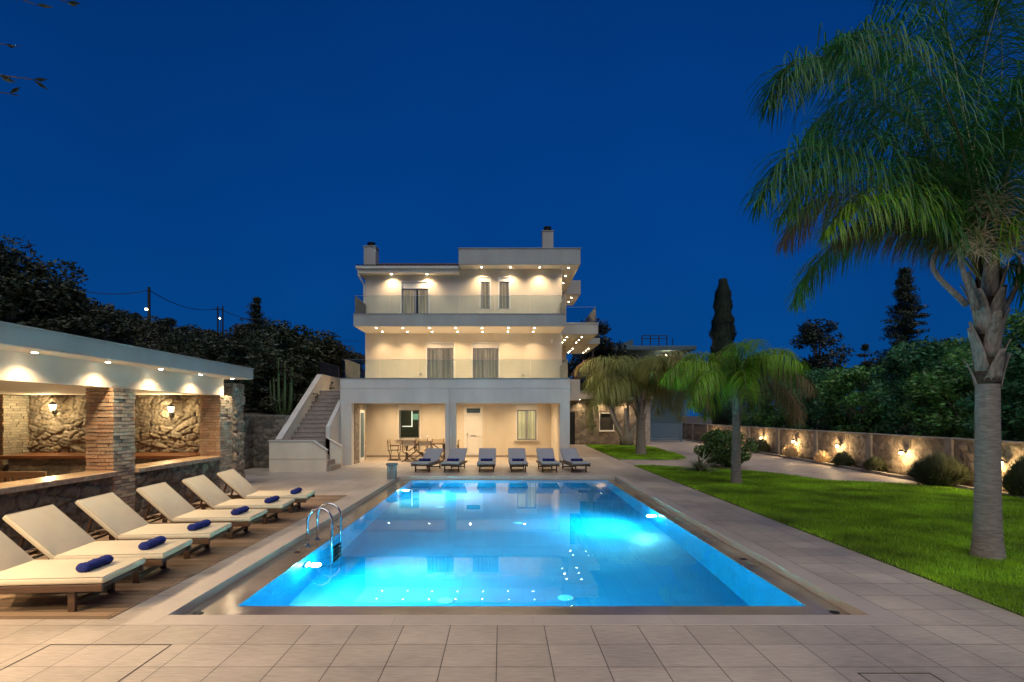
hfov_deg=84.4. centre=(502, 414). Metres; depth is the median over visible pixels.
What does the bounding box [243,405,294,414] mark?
hill
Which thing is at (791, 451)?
dry bush
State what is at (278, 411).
candelabra cactus
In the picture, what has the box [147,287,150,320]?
utility pole
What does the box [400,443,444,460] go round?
dining table
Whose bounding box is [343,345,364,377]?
hillside tree
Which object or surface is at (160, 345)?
hillside tree
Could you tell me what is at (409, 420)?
kitchen window
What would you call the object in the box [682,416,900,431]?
ground
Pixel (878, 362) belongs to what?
tree
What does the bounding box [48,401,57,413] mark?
wall lantern
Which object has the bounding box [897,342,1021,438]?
garden tree
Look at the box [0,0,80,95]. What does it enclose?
olive tree
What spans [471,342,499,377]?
balcony door
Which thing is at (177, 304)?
power line
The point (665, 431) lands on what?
blue gate
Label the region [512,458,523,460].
rolled towel
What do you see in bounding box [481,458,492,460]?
rolled towel
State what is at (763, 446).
rosemary bush
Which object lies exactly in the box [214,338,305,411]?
hillside tree
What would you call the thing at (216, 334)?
hillside tree
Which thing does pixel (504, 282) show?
narrow window
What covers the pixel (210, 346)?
hillside tree
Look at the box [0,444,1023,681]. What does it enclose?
pool deck
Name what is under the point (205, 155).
sky
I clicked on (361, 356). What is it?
hillside tree
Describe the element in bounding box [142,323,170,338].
hillside tree
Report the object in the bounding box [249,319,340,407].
hillside tree
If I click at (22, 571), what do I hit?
sun lounger
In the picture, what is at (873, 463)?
rosemary bush
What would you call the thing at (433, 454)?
sun lounger
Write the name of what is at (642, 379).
queen palm
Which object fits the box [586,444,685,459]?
island grass
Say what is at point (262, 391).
hillside tree
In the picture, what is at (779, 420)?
garden tree
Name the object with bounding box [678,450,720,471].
flax plant
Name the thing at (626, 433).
olive tree
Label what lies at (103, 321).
tall tree
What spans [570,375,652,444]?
stone annexe
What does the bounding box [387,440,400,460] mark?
director chair
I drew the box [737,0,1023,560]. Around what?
queen palm
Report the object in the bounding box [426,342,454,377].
balcony door
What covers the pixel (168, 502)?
sun lounger
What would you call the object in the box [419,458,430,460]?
rolled towel
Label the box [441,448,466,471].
sun lounger
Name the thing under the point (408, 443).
director chair
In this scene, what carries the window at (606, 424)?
in the stone annexe
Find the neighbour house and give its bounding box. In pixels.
[579,335,700,422]
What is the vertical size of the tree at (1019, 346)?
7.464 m
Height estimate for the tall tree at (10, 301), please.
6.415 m
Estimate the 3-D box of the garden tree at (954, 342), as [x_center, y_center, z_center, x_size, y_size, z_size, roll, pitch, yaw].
[21.967,-0.814,27.392,4.680,6.261,5.204,0,0,0]
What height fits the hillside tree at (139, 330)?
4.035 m
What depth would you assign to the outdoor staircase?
21.36 m
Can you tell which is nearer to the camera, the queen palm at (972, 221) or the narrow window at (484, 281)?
the queen palm at (972, 221)
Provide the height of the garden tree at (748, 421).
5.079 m
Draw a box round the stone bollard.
[386,463,397,479]
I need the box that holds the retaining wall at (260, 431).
[243,415,289,468]
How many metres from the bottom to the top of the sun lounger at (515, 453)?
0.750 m
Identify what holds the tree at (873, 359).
on the ground at (692, 419)
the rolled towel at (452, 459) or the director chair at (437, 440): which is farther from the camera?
the director chair at (437, 440)
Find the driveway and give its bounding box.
[584,440,921,484]
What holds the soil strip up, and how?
on the ground at (692, 419)
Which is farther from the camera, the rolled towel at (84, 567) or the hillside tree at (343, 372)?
the hillside tree at (343, 372)
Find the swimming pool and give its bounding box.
[124,475,911,624]
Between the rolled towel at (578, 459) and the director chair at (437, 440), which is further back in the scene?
the director chair at (437, 440)
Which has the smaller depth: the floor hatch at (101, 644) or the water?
the floor hatch at (101, 644)
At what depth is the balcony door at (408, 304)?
26.16 m
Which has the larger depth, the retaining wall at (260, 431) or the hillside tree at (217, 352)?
the hillside tree at (217, 352)
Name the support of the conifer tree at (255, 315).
on the hill
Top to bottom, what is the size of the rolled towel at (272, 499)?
0.111 m
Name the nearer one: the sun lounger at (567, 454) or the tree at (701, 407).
the sun lounger at (567, 454)
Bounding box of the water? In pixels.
[239,480,804,605]
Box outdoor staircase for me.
[268,361,342,471]
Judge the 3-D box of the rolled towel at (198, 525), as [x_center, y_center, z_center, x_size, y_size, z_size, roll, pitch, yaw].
[-4.349,1.586,8.116,0.148,0.111,0.400,0,0,3]
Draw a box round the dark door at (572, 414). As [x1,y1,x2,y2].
[570,412,574,443]
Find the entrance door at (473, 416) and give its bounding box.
[464,406,482,454]
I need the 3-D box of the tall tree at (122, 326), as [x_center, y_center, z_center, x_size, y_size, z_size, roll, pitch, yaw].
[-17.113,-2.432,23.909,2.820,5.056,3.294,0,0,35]
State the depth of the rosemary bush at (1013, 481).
13.46 m
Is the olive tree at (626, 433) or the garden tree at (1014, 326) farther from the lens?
the olive tree at (626, 433)
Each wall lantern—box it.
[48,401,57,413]
[167,403,174,415]
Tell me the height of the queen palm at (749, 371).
4.049 m
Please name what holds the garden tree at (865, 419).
on the ground at (692, 419)
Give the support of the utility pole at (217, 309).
on the hill
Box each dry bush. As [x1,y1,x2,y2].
[782,444,799,457]
[813,450,831,462]
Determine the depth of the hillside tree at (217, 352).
28.32 m
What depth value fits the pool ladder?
8.98 m
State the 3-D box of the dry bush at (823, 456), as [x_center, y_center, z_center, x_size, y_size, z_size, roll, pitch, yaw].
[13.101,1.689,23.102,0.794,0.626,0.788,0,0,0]
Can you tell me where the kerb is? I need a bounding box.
[620,438,1023,497]
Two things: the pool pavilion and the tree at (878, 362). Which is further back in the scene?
the tree at (878, 362)
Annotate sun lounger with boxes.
[0,530,145,611]
[2,504,192,583]
[75,492,231,558]
[136,482,266,539]
[182,474,294,524]
[217,469,315,512]
[410,448,443,471]
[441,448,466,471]
[477,448,495,471]
[508,448,527,471]
[536,448,559,471]
[559,448,590,471]
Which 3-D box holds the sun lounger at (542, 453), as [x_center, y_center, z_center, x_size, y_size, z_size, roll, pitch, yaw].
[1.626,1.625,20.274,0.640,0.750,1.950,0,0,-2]
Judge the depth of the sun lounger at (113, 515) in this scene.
7.91 m
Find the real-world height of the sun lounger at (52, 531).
0.854 m
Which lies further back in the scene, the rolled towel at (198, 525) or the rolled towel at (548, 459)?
the rolled towel at (548, 459)
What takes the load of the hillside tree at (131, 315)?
on the hill
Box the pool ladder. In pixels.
[304,502,341,546]
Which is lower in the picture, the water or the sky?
the water
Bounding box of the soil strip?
[683,438,1007,492]
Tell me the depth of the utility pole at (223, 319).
62.99 m
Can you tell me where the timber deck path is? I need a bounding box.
[0,495,346,618]
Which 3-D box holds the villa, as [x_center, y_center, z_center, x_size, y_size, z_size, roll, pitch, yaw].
[-1.400,-3.655,29.218,13.200,11.310,13.565,0,0,0]
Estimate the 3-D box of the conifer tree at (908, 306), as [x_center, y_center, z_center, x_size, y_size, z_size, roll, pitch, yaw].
[24.786,-3.490,34.607,7.141,11.181,6.207,0,0,0]
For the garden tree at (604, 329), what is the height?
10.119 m
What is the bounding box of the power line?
[79,290,358,341]
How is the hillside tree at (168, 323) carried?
on the hill
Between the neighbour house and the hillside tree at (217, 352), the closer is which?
the hillside tree at (217, 352)
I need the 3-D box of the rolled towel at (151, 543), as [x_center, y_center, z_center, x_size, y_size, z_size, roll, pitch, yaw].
[-4.323,1.586,6.989,0.148,0.111,0.400,0,0,-3]
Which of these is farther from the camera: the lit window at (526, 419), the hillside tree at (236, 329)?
the hillside tree at (236, 329)
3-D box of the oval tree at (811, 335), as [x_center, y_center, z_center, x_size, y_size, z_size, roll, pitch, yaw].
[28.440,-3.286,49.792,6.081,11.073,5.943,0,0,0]
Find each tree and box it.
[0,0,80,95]
[0,234,105,338]
[0,257,51,324]
[17,283,118,341]
[79,297,137,346]
[110,321,161,343]
[114,335,147,347]
[118,309,143,324]
[133,315,179,332]
[139,338,207,359]
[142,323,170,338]
[157,331,190,351]
[172,324,218,340]
[174,336,238,380]
[183,339,236,363]
[198,328,238,340]
[200,329,234,340]
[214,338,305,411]
[224,323,249,342]
[229,297,271,341]
[244,358,318,411]
[245,320,288,349]
[246,327,293,352]
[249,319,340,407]
[275,340,350,377]
[339,366,364,377]
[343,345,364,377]
[350,353,364,377]
[568,318,625,390]
[595,381,651,445]
[687,375,712,423]
[708,278,736,424]
[721,381,784,427]
[754,371,819,429]
[775,366,864,430]
[789,318,856,396]
[812,364,909,433]
[855,343,876,408]
[857,357,882,408]
[860,266,932,432]
[865,335,970,437]
[873,348,930,424]
[894,334,973,428]
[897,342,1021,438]
[955,346,1023,441]
[974,308,1023,391]
[1004,331,1023,349]
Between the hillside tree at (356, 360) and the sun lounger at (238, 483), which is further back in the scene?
the hillside tree at (356, 360)
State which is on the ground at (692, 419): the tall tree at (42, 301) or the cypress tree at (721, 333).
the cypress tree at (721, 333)
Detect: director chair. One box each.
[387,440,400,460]
[402,441,416,461]
[414,439,427,458]
[418,441,432,454]
[430,439,443,458]
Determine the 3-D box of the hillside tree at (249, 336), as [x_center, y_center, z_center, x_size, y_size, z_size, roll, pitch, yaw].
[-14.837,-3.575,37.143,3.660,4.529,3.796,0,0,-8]
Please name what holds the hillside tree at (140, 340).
on the hill
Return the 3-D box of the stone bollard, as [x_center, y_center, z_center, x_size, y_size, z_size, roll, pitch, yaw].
[-3.420,1.748,17.530,0.380,0.505,0.380,0,0,0]
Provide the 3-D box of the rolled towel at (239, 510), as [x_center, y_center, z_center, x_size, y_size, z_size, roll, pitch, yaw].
[-4.334,1.586,9.349,0.148,0.111,0.400,0,0,0]
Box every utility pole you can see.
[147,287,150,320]
[215,306,222,331]
[222,306,223,333]
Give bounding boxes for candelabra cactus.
[264,363,286,411]
[269,359,292,414]
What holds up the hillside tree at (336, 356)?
on the hill
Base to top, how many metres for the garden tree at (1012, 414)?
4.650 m
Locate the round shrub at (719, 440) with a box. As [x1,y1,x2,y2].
[693,428,758,467]
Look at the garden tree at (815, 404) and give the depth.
30.33 m
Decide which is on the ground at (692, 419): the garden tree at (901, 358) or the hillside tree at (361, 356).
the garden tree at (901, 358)
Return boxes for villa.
[340,226,599,464]
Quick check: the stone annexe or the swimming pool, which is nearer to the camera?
the swimming pool
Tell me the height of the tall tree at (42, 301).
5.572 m
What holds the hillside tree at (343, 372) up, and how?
on the hill
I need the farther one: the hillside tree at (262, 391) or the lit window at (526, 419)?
the lit window at (526, 419)
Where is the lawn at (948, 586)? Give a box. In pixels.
[636,466,1023,616]
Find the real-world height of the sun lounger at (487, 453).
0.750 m
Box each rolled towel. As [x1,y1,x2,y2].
[75,554,113,572]
[138,536,165,549]
[187,519,210,530]
[231,506,248,514]
[264,495,279,502]
[290,487,301,493]
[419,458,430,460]
[447,458,458,460]
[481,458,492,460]
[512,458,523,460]
[542,458,554,460]
[571,458,582,460]
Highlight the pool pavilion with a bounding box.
[0,321,253,550]
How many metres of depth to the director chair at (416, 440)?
25.95 m
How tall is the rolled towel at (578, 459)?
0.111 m
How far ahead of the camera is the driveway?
22.39 m
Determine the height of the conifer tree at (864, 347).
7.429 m
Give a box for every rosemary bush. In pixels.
[756,437,770,452]
[831,450,855,466]
[861,455,888,471]
[903,451,973,486]
[1002,453,1023,496]
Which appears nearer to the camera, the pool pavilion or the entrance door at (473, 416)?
the pool pavilion
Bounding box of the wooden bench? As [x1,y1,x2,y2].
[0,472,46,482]
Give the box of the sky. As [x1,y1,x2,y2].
[0,0,1023,415]
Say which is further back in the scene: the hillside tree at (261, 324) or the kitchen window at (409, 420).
the hillside tree at (261, 324)
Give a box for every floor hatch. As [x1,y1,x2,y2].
[1,644,171,681]
[858,673,943,681]
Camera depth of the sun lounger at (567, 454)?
20.58 m
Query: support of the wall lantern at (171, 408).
attached to the pool pavilion
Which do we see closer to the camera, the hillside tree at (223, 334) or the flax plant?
the flax plant
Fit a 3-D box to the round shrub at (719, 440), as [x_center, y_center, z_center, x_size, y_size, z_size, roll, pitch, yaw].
[8.478,1.335,21.497,2.133,1.679,2.169,0,0,-19]
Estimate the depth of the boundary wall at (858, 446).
20.60 m
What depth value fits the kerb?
21.05 m
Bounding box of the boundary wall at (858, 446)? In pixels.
[682,423,1023,491]
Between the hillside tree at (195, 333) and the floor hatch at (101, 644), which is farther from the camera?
the hillside tree at (195, 333)
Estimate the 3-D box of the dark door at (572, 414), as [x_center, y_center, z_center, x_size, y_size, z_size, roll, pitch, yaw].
[4.716,0.890,37.950,0.359,2.180,0.100,0,0,0]
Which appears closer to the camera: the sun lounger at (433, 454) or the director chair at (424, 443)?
the sun lounger at (433, 454)
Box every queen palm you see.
[571,350,714,453]
[658,338,818,483]
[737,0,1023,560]
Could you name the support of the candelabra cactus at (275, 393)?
on the hill
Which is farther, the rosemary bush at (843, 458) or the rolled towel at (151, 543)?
the rosemary bush at (843, 458)
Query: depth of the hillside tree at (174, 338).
33.10 m
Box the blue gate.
[650,423,681,441]
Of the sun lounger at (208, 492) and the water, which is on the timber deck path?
the sun lounger at (208, 492)
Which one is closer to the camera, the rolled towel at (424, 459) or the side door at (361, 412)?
the rolled towel at (424, 459)
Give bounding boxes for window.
[398,409,420,438]
[479,276,490,308]
[498,276,510,308]
[516,409,537,439]
[599,413,614,431]
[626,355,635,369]
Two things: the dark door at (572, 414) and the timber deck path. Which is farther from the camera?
the dark door at (572, 414)
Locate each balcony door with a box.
[400,281,429,312]
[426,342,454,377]
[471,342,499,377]
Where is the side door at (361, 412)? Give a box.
[359,410,364,461]
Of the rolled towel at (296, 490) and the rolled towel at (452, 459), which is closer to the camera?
the rolled towel at (296, 490)
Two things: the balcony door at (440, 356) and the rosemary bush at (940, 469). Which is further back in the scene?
the balcony door at (440, 356)
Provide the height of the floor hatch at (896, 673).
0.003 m

